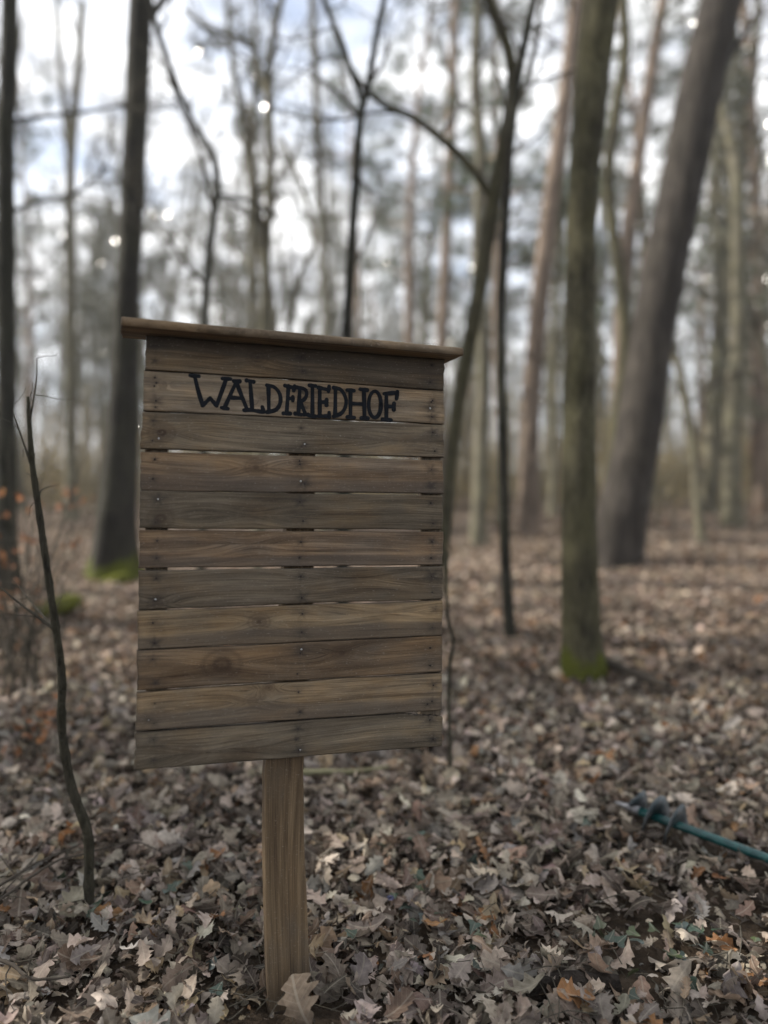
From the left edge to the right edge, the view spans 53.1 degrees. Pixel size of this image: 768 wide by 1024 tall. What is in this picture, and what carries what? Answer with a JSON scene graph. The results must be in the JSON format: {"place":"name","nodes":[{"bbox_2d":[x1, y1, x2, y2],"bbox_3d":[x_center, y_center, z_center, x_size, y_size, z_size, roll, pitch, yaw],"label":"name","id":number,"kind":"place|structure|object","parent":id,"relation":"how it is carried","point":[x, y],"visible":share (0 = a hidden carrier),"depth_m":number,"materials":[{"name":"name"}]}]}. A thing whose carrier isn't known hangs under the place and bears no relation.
{"place":"outdoors","nodes":[
{"label":"outdoors","id":0,"kind":"place"},
{"bbox_2d":[0,491,767,1023],"bbox_3d":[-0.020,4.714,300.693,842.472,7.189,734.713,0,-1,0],"label":"ground","id":1,"kind":"structure","parent":0,"point":[322,1015],"depth_m":2.53,"materials":[{"name":"plant"}]},
{"bbox_2d":[15,102,31,511],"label":"bare tree","id":2,"kind":"object","parent":1,"relation":"on","point":[21,478],"visible":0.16,"depth_m":21.01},
{"bbox_2d":[16,300,40,476],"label":"bare tree","id":3,"kind":"object","parent":1,"relation":"on","point":[21,386],"visible":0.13,"depth_m":45.94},
{"bbox_2d":[0,9,62,349],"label":"bare tree","id":4,"kind":"object","parent":1,"relation":"on","point":[32,271],"visible":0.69,"depth_m":20.08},
{"bbox_2d":[17,266,60,435],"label":"bare tree","id":5,"kind":"object","parent":1,"relation":"on","point":[44,338],"visible":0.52,"depth_m":43.13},
{"bbox_2d":[1,689,82,764],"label":"young beech","id":6,"kind":"object","parent":1,"relation":"on","point":[35,727],"visible":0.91,"depth_m":3.52,"materials":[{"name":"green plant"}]},
{"bbox_2d":[0,355,94,921],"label":"sapling","id":7,"kind":"object","parent":1,"relation":"on","point":[82,816],"visible":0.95,"depth_m":2.37,"materials":[{"name":"brown plant"}]},
{"bbox_2d":[0,483,94,674],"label":"young beech","id":8,"kind":"object","parent":1,"relation":"on","point":[20,498],"visible":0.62,"depth_m":4.97,"materials":[{"name":"brown plant"}]},
{"bbox_2d":[14,0,88,376],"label":"bare tree","id":9,"kind":"object","parent":1,"relation":"on","point":[63,240],"visible":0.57,"depth_m":17.21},
{"bbox_2d":[15,52,96,498],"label":"pine tree","id":10,"kind":"object","parent":1,"relation":"on","point":[29,343],"visible":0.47,"depth_m":37.08,"materials":[{"name":"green plant"}]},
{"bbox_2d":[31,594,83,617],"bbox_3d":[-2.729,0.786,6.433,0.186,0.178,0.494,-1,-1,22],"label":"mossy log","id":11,"kind":"object","parent":1,"relation":"on","point":[70,605],"visible":0.48,"depth_m":6.42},
{"bbox_2d":[0,390,124,700],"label":"bare shrub","id":12,"kind":"object","parent":1,"relation":"on","point":[28,645],"visible":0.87,"depth_m":4.47,"materials":[{"name":"brown plant"}]},
{"bbox_2d":[16,0,121,522],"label":"twin stem tree","id":13,"kind":"object","parent":1,"relation":"on","point":[70,129],"visible":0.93,"depth_m":17.46,"materials":[{"name":"grey plant"}]},
{"bbox_2d":[42,206,103,434],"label":"bare tree","id":14,"kind":"object","parent":1,"relation":"on","point":[81,359],"visible":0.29,"depth_m":38.64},
{"bbox_2d":[42,105,118,376],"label":"bare tree","id":15,"kind":"object","parent":1,"relation":"on","point":[92,332],"visible":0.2,"depth_m":39.89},
{"bbox_2d":[52,184,113,497],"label":"bare tree","id":16,"kind":"object","parent":1,"relation":"on","point":[90,392],"visible":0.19,"depth_m":42.50,"materials":[{"name":"plant"}]},
{"bbox_2d":[32,61,159,380],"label":"bare tree","id":17,"kind":"object","parent":1,"relation":"on","point":[79,330],"visible":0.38,"depth_m":35.15,"materials":[{"name":"plant"}]},
{"bbox_2d":[62,426,139,515],"bbox_3d":[-7.324,-1.153,20.404,1.407,2.684,1.994,-1,-2,32],"label":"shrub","id":18,"kind":"object","parent":1,"relation":"on","point":[96,484],"visible":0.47,"depth_m":20.11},
{"bbox_2d":[48,86,157,472],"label":"bare tree","id":19,"kind":"object","parent":1,"relation":"on","point":[101,381],"visible":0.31,"depth_m":37.13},
{"bbox_2d":[38,52,182,408],"bbox_3d":[-8.986,-8.296,27.439,3.521,16.932,5.841,-1,-2,42],"label":"bare tree","id":20,"kind":"object","parent":1,"relation":"on","point":[153,213],"visible":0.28,"depth_m":27.20,"materials":[{"name":"plant"}]},
{"bbox_2d":[56,94,168,385],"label":"bare tree","id":21,"kind":"object","parent":1,"relation":"on","point":[101,261],"visible":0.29,"depth_m":30.10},
{"bbox_2d":[61,88,170,451],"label":"bare tree","id":22,"kind":"object","parent":1,"relation":"on","point":[99,245],"visible":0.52,"depth_m":23.47,"materials":[{"name":"plant"}]},
{"bbox_2d":[84,0,168,585],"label":"dark tree","id":23,"kind":"object","parent":1,"relation":"on","point":[115,547],"visible":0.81,"depth_m":8.71,"materials":[{"name":"brown plant"}]},
{"bbox_2d":[0,0,253,594],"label":"edge tree","id":24,"kind":"object","parent":1,"relation":"on","point":[9,28],"visible":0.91,"depth_m":7.50,"materials":[{"name":"brown plant"}]},
{"bbox_2d":[54,130,201,425],"bbox_3d":[-6.227,-4.443,18.775,3.260,9.968,4.124,0,-1,16],"label":"bare tree","id":25,"kind":"object","parent":1,"relation":"on","point":[112,288],"visible":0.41,"depth_m":18.73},
{"bbox_2d":[80,0,270,608],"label":"crooked tree","id":26,"kind":"object","parent":1,"relation":"on","point":[216,196],"visible":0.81,"depth_m":6.88,"materials":[{"name":"brown plant"}]},
{"bbox_2d":[142,115,227,452],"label":"bare tree","id":27,"kind":"object","parent":1,"relation":"on","point":[188,259],"visible":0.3,"depth_m":32.00,"materials":[{"name":"plant"}]},
{"bbox_2d":[143,48,243,320],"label":"bare tree","id":28,"kind":"object","parent":1,"relation":"on","point":[193,212],"visible":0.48,"depth_m":37.80,"materials":[{"name":"plant"}]},
{"bbox_2d":[188,167,268,454],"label":"bare tree","id":29,"kind":"object","parent":1,"relation":"on","point":[217,278],"visible":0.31,"depth_m":33.79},
{"bbox_2d":[175,0,290,455],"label":"bare tree","id":30,"kind":"object","parent":1,"relation":"on","point":[272,312],"visible":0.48,"depth_m":17.68,"materials":[{"name":"plant"}]},
{"bbox_2d":[155,0,319,568],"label":"branchy tree","id":31,"kind":"object","parent":1,"relation":"on","point":[266,221],"visible":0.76,"depth_m":8.94,"materials":[{"name":"grey plant"}]},
{"bbox_2d":[192,94,292,452],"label":"bare tree","id":32,"kind":"object","parent":1,"relation":"on","point":[239,307],"visible":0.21,"depth_m":36.51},
{"bbox_2d":[200,117,286,454],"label":"bare tree","id":33,"kind":"object","parent":1,"relation":"on","point":[245,317],"visible":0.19,"depth_m":30.69,"materials":[{"name":"plant"}]},
{"bbox_2d":[195,156,295,453],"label":"pine tree","id":34,"kind":"object","parent":1,"relation":"on","point":[233,259],"visible":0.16,"depth_m":45.60,"materials":[{"name":"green plant"}]},
{"bbox_2d":[141,0,352,530],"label":"bare tree","id":35,"kind":"object","parent":1,"relation":"on","point":[254,244],"visible":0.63,"depth_m":15.90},
{"bbox_2d":[243,172,315,454],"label":"bare tree","id":36,"kind":"object","parent":1,"relation":"on","point":[278,295],"visible":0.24,"depth_m":38.90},
{"bbox_2d":[241,140,331,379],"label":"bare tree","id":37,"kind":"object","parent":1,"relation":"on","point":[282,278],"visible":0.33,"depth_m":40.81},
{"bbox_2d":[121,317,463,1012],"bbox_3d":[-0.226,0.539,2.001,0.886,2.010,0.164,0,-1,-18],"label":"sign board","id":38,"kind":"object","parent":1,"relation":"on","point":[218,388],"visible":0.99,"depth_m":2.00,"materials":[{"name":"brown wood"}]},
{"bbox_2d":[278,973,318,1023],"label":"oak leaf","id":39,"kind":"object","parent":1,"relation":"on","point":[297,1001],"visible":1,"depth_m":1.89,"materials":[{"name":"plant"}]},
{"bbox_2d":[274,0,355,530],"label":"slim tree","id":40,"kind":"object","parent":1,"relation":"on","point":[323,243],"visible":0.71,"depth_m":15.01,"materials":[{"name":"brown plant"}]},
{"bbox_2d":[282,181,381,334],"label":"bare tree","id":41,"kind":"object","parent":1,"relation":"on","point":[304,322],"visible":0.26,"depth_m":22.56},
{"bbox_2d":[280,71,390,493],"bbox_3d":[-2.143,-9.113,31.331,3.634,18.016,4.316,1,-2,-29],"label":"bare tree","id":42,"kind":"object","parent":1,"relation":"on","point":[335,320],"visible":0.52,"depth_m":31.11,"materials":[{"name":"plant"}]},
{"bbox_2d":[256,0,416,602],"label":"forked tree","id":43,"kind":"object","parent":1,"relation":"on","point":[351,257],"visible":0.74,"depth_m":6.04,"materials":[{"name":"black plant"}]},
{"bbox_2d":[286,0,425,457],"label":"pine tree","id":44,"kind":"object","parent":1,"relation":"on","point":[358,306],"visible":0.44,"depth_m":38.69,"materials":[{"name":"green plant"}]},
{"bbox_2d":[312,167,414,493],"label":"pine tree","id":45,"kind":"object","parent":1,"relation":"on","point":[371,326],"visible":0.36,"depth_m":46.31,"materials":[{"name":"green plant"}]},
{"bbox_2d":[362,237,403,494],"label":"bare tree","id":46,"kind":"object","parent":1,"relation":"on","point":[389,312],"visible":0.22,"depth_m":37.25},
{"bbox_2d":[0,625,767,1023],"bbox_3d":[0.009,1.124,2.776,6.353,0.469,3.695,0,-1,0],"label":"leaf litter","id":47,"kind":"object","parent":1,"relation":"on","point":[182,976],"visible":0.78,"depth_m":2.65,"materials":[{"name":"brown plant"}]},
{"bbox_2d":[0,951,68,1011],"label":"fallen stick","id":48,"kind":"object","parent":47,"relation":"on","point":[15,966],"visible":1,"depth_m":1.99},
{"bbox_2d":[0,830,109,886],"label":"fallen stick","id":49,"kind":"object","parent":47,"relation":"on","point":[23,870],"visible":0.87,"depth_m":2.51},
{"bbox_2d":[0,841,159,900],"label":"fallen stick","id":50,"kind":"object","parent":47,"relation":"on","point":[28,878],"visible":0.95,"depth_m":2.51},
{"bbox_2d":[303,765,388,775],"bbox_3d":[-0.166,1.111,3.300,0.384,0.036,0.031,0,-1,-12],"label":"fallen branch","id":51,"kind":"object","parent":47,"relation":"on","point":[308,772],"visible":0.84,"depth_m":3.28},
{"bbox_2d":[614,790,767,863],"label":"earth auger","id":52,"kind":"object","parent":47,"relation":"on","point":[658,811],"visible":0.96,"depth_m":2.79,"materials":[{"name":"metal"}]},
{"bbox_2d":[0,559,767,688],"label":"leaf litter","id":53,"kind":"object","parent":1,"relation":"on","point":[524,576],"visible":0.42,"depth_m":6.40,"materials":[{"name":"brown plant"}]},
{"bbox_2d":[17,360,750,513],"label":"undergrowth","id":54,"kind":"object","parent":1,"relation":"on","point":[746,460],"visible":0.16,"depth_m":23.60,"materials":[{"name":"brown plant"}]},
{"bbox_2d":[15,137,767,495],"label":"wood","id":55,"kind":"object","parent":1,"relation":"on","point":[97,409],"visible":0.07,"depth_m":53.40,"materials":[{"name":"grey plant"}]},
{"bbox_2d":[18,497,767,569],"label":"leaf litter","id":56,"kind":"object","parent":1,"relation":"on","point":[651,547],"visible":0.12,"depth_m":13.66,"materials":[{"name":"brown plant"}]},
{"bbox_2d":[57,800,760,1001],"bbox_3d":[0.020,1.201,2.500,2.154,0.147,1.110,0,-1,0],"label":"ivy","id":57,"kind":"object","parent":1,"relation":"on","point":[620,940],"visible":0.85,"depth_m":2.25,"materials":[{"name":"green plant"}]},
{"bbox_2d":[327,0,500,494],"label":"pine tree","id":58,"kind":"object","parent":1,"relation":"on","point":[410,240],"visible":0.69,"depth_m":24.13,"materials":[{"name":"grey plant"}]},
{"bbox_2d":[374,170,460,345],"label":"bare tree","id":59,"kind":"object","parent":1,"relation":"on","point":[414,260],"visible":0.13,"depth_m":44.95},
{"bbox_2d":[369,153,476,494],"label":"bare tree","id":60,"kind":"object","parent":1,"relation":"on","point":[451,342],"visible":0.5,"depth_m":25.08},
{"bbox_2d":[377,188,475,458],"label":"bare tree","id":61,"kind":"object","parent":1,"relation":"on","point":[416,312],"visible":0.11,"depth_m":32.47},
{"bbox_2d":[223,0,636,599],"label":"arching tree","id":62,"kind":"object","parent":1,"relation":"on","point":[492,192],"visible":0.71,"depth_m":5.92,"materials":[{"name":"brown plant"}]},
{"bbox_2d":[393,67,473,344],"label":"bare tree","id":63,"kind":"object","parent":1,"relation":"on","point":[428,263],"visible":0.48,"depth_m":29.88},
{"bbox_2d":[442,535,478,781],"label":"sapling","id":64,"kind":"object","parent":1,"relation":"on","point":[449,705],"visible":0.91,"depth_m":3.31,"materials":[{"name":"brown plant"}]},
{"bbox_2d":[436,0,500,477],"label":"pine tree","id":65,"kind":"object","parent":1,"relation":"on","point":[443,298],"visible":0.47,"depth_m":20.98,"materials":[{"name":"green plant"}]},
{"bbox_2d":[414,142,547,500],"bbox_3d":[3.493,-7.224,29.826,5.316,14.208,4.170,1,-1,-24],"label":"pine tree","id":66,"kind":"object","parent":1,"relation":"on","point":[459,251],"visible":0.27,"depth_m":29.80,"materials":[{"name":"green plant"}]},
{"bbox_2d":[394,0,570,514],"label":"pine tree","id":67,"kind":"object","parent":1,"relation":"on","point":[497,102],"visible":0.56,"depth_m":19.68,"materials":[{"name":"brown plant"}]},
{"bbox_2d":[446,137,526,492],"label":"bare tree","id":68,"kind":"object","parent":1,"relation":"on","point":[516,325],"visible":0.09,"depth_m":31.09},
{"bbox_2d":[445,382,547,510],"bbox_3d":[2.441,-1.850,21.666,3.931,3.931,3.356,0,-1,-20],"label":"shrub","id":69,"kind":"object","parent":1,"relation":"on","point":[468,462],"visible":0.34,"depth_m":21.28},
{"bbox_2d":[470,288,527,495],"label":"bare tree","id":70,"kind":"object","parent":1,"relation":"on","point":[516,353],"visible":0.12,"depth_m":46.05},
{"bbox_2d":[444,343,564,526],"bbox_3d":[2.320,-1.531,16.727,3.391,3.972,3.972,-1,-1,21],"label":"shrub","id":71,"kind":"object","parent":1,"relation":"on","point":[514,478],"visible":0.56,"depth_m":16.95,"materials":[{"name":"plant"}]},
{"bbox_2d":[445,127,564,484],"bbox_3d":[3.393,-5.039,21.969,3.495,10.686,4.421,1,-2,-27],"label":"bare tree","id":72,"kind":"object","parent":1,"relation":"on","point":[466,409],"visible":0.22,"depth_m":21.84,"materials":[{"name":"plant"}]},
{"bbox_2d":[434,0,580,638],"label":"slim tree","id":73,"kind":"object","parent":1,"relation":"on","point":[509,626],"visible":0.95,"depth_m":5.65,"materials":[{"name":"black plant"}]},
{"bbox_2d":[404,0,618,545],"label":"slim tree","id":74,"kind":"object","parent":1,"relation":"on","point":[479,521],"visible":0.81,"depth_m":13.05,"materials":[{"name":"brown plant"}]},
{"bbox_2d":[482,0,581,537],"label":"pine tree","id":75,"kind":"object","parent":1,"relation":"on","point":[528,519],"visible":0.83,"depth_m":14.72,"materials":[{"name":"brown plant"}]},
{"bbox_2d":[506,125,564,403],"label":"bare tree","id":76,"kind":"object","parent":1,"relation":"on","point":[521,335],"visible":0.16,"depth_m":37.68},
{"bbox_2d":[508,212,562,419],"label":"bare tree","id":77,"kind":"object","parent":1,"relation":"on","point":[518,367],"visible":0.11,"depth_m":45.09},
{"bbox_2d":[506,26,610,510],"bbox_3d":[4.864,-6.624,22.005,3.274,13.666,2.757,0,-1,11],"label":"bare tree","id":78,"kind":"object","parent":1,"relation":"on","point":[547,374],"visible":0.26,"depth_m":22.04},
{"bbox_2d":[485,0,633,518],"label":"bare tree","id":79,"kind":"object","parent":1,"relation":"on","point":[553,504],"visible":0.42,"depth_m":18.69,"materials":[{"name":"plant"}]},
{"bbox_2d":[517,970,621,1001],"bbox_3d":[0.493,1.268,2.049,0.286,0.082,0.070,0,-1,-12],"label":"rotten log","id":80,"kind":"object","parent":1,"relation":"on","point":[608,979],"visible":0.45,"depth_m":2.04,"materials":[{"name":"brown wood"}]},
{"bbox_2d":[529,100,621,497],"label":"bare tree","id":81,"kind":"object","parent":1,"relation":"on","point":[561,323],"visible":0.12,"depth_m":35.09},
{"bbox_2d":[524,46,639,505],"bbox_3d":[6.727,-7.508,26.003,4.489,15.294,5.722,0,-1,-13],"label":"pine tree","id":82,"kind":"object","parent":1,"relation":"on","point":[598,315],"visible":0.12,"depth_m":25.40,"materials":[{"name":"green plant"}]},
{"bbox_2d":[561,0,617,685],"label":"oak tree","id":83,"kind":"object","parent":1,"relation":"on","point":[582,655],"visible":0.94,"depth_m":4.74,"materials":[{"name":"brown plant"}]},
{"bbox_2d":[556,0,631,487],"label":"slim tree","id":84,"kind":"object","parent":1,"relation":"on","point":[616,249],"visible":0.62,"depth_m":13.25,"materials":[{"name":"brown plant"}]},
{"bbox_2d":[568,59,648,468],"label":"bare tree","id":85,"kind":"object","parent":1,"relation":"on","point":[599,387],"visible":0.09,"depth_m":36.84,"materials":[{"name":"plant"}]},
{"bbox_2d":[544,0,723,510],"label":"pine tree","id":86,"kind":"object","parent":1,"relation":"on","point":[643,212],"visible":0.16,"depth_m":22.13,"materials":[{"name":"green plant"}]},
{"bbox_2d":[605,656,670,688],"bbox_3d":[1.487,0.946,4.572,0.080,0.113,0.572,1,-1,-26],"label":"fallen branch","id":87,"kind":"object","parent":1,"relation":"on","point":[615,665],"visible":0.87,"depth_m":4.54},
{"bbox_2d":[597,244,678,501],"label":"bare tree","id":88,"kind":"object","parent":1,"relation":"on","point":[611,373],"visible":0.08,"depth_m":31.81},
{"bbox_2d":[610,0,682,416],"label":"pine tree","id":89,"kind":"object","parent":1,"relation":"on","point":[627,235],"visible":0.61,"depth_m":18.16,"materials":[{"name":"brown plant"}]},
{"bbox_2d":[595,92,700,404],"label":"bare tree","id":90,"kind":"object","parent":1,"relation":"on","point":[637,256],"visible":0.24,"depth_m":19.72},
{"bbox_2d":[597,419,702,529],"bbox_3d":[5.173,-0.669,15.118,1.942,2.294,1.636,0,-1,13],"label":"shrub","id":91,"kind":"object","parent":1,"relation":"on","point":[672,498],"visible":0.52,"depth_m":15.07,"materials":[{"name":"plant"}]},
{"bbox_2d":[598,25,710,502],"bbox_3d":[10.845,-9.324,29.867,4.648,18.802,4.707,-1,-2,41],"label":"bare tree","id":92,"kind":"object","parent":1,"relation":"on","point":[637,276],"visible":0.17,"depth_m":29.94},
{"bbox_2d":[597,0,767,570],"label":"old tree","id":93,"kind":"object","parent":1,"relation":"on","point":[623,510],"visible":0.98,"depth_m":10.07,"materials":[{"name":"grey plant"}]},
{"bbox_2d":[663,441,701,507],"bbox_3d":[9.339,-1.073,23.567,1.510,2.118,1.792,0,-1,2],"label":"shrub","id":94,"kind":"object","parent":1,"relation":"on","point":[684,504],"visible":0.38,"depth_m":23.70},
{"bbox_2d":[660,269,711,498],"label":"bare tree","id":95,"kind":"object","parent":1,"relation":"on","point":[670,382],"visible":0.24,"depth_m":36.64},
{"bbox_2d":[606,212,767,543],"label":"tree","id":96,"kind":"object","parent":1,"relation":"on","point":[697,506],"visible":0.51,"depth_m":12.58,"materials":[{"name":"brown plant"}]},
{"bbox_2d":[631,0,767,528],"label":"bare tree","id":97,"kind":"object","parent":1,"relation":"on","point":[732,513],"visible":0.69,"depth_m":15.82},
{"bbox_2d":[631,97,767,422],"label":"bare tree","id":98,"kind":"object","parent":1,"relation":"on","point":[759,300],"visible":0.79,"depth_m":15.89,"materials":[{"name":"plant"}]},
{"bbox_2d":[634,112,767,458],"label":"pine tree","id":99,"kind":"object","parent":1,"relation":"on","point":[701,409],"visible":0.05,"depth_m":37.34,"materials":[{"name":"grey plant"}]},
{"bbox_2d":[636,0,767,475],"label":"bare tree","id":100,"kind":"object","parent":1,"relation":"on","point":[718,296],"visible":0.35,"depth_m":18.21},
{"bbox_2d":[675,238,729,370],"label":"bare tree","id":101,"kind":"object","parent":1,"relation":"on","point":[706,334],"visible":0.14,"depth_m":45.37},
{"bbox_2d":[640,0,767,515],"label":"pine tree","id":102,"kind":"object","parent":1,"relation":"on","point":[759,392],"visible":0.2,"depth_m":19.21,"materials":[{"name":"brown plant"}]},
{"bbox_2d":[647,89,767,332],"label":"pine tree","id":103,"kind":"object","parent":1,"relation":"on","point":[699,299],"visible":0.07,"depth_m":33.62,"materials":[{"name":"green plant"}]},
{"bbox_2d":[649,87,767,360],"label":"bare tree","id":104,"kind":"object","parent":1,"relation":"on","point":[748,257],"visible":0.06,"depth_m":27.49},
{"bbox_2d":[682,74,767,413],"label":"bare tree","id":105,"kind":"object","parent":1,"relation":"on","point":[708,298],"visible":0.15,"depth_m":20.31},
{"bbox_2d":[690,117,767,503],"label":"bare tree","id":106,"kind":"object","parent":1,"relation":"on","point":[694,254],"visible":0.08,"depth_m":27.04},
{"bbox_2d":[699,437,767,530],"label":"young beech","id":107,"kind":"object","parent":1,"relation":"on","point":[761,502],"visible":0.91,"depth_m":14.82,"materials":[{"name":"brown plant"}]},
{"bbox_2d":[700,0,767,515],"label":"birch like tree","id":108,"kind":"object","parent":1,"relation":"on","point":[710,487],"visible":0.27,"depth_m":19.51,"materials":[{"name":"grey plant"}]},
{"bbox_2d":[734,113,767,363],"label":"bare tree","id":109,"kind":"object","parent":1,"relation":"on","point":[766,252],"visible":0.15,"depth_m":20.29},
{"bbox_2d":[0,0,767,490],"label":"sky","id":110,"kind":"structure","parent":0,"point":[106,20],"materials":[{"name":"white"}]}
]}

